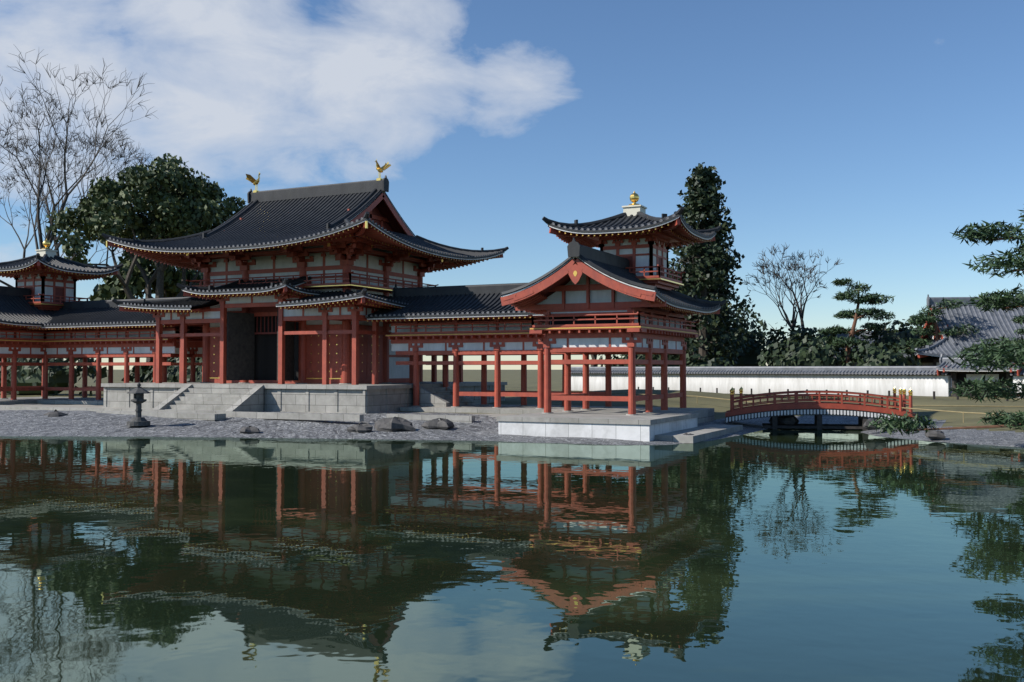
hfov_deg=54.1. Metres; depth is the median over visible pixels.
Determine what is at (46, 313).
phoenix hall south wing
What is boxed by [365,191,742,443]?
phoenix hall north wing
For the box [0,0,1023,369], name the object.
sky
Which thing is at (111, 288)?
evergreen tree
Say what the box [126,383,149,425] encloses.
stone lantern
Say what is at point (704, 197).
cedar
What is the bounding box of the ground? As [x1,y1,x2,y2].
[0,370,1023,446]
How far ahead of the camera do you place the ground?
48.49 m
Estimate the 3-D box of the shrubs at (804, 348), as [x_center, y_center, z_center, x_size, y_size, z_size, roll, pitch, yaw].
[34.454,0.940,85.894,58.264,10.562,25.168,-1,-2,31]
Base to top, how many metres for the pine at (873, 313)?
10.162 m
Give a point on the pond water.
(796, 554)
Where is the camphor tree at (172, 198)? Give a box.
[44,152,246,382]
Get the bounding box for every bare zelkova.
[0,46,156,249]
[0,127,162,286]
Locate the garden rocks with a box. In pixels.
[3,406,945,438]
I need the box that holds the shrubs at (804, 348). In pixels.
[595,307,938,396]
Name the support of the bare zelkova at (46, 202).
on the ground
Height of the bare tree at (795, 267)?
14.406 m
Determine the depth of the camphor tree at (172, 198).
99.19 m
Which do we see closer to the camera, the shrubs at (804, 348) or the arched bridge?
the arched bridge
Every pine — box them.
[813,277,895,362]
[867,208,1023,436]
[893,297,983,361]
[1009,311,1023,344]
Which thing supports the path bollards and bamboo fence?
on the ground
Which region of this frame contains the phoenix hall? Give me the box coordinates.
[101,159,508,413]
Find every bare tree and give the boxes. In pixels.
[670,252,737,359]
[743,243,843,336]
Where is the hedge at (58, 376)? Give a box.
[0,357,201,395]
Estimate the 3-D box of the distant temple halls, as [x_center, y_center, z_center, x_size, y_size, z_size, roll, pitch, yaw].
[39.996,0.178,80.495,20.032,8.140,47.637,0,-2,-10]
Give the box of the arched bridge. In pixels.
[725,387,913,429]
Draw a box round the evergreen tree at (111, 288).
[89,238,202,359]
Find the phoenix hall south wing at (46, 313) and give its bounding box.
[0,238,202,404]
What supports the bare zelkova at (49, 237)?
on the ground
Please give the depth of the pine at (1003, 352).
33.99 m
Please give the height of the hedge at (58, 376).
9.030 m
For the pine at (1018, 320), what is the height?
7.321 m
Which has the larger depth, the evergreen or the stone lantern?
the evergreen
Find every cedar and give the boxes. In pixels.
[668,162,754,360]
[677,219,748,365]
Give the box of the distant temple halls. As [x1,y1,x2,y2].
[821,294,1023,393]
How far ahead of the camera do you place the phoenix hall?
58.26 m
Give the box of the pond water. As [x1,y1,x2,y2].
[0,428,1023,681]
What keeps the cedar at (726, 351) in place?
on the ground
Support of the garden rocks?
on the ground
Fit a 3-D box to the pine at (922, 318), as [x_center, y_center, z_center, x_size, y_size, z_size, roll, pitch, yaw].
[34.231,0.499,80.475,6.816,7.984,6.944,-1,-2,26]
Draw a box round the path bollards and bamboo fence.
[612,387,1023,422]

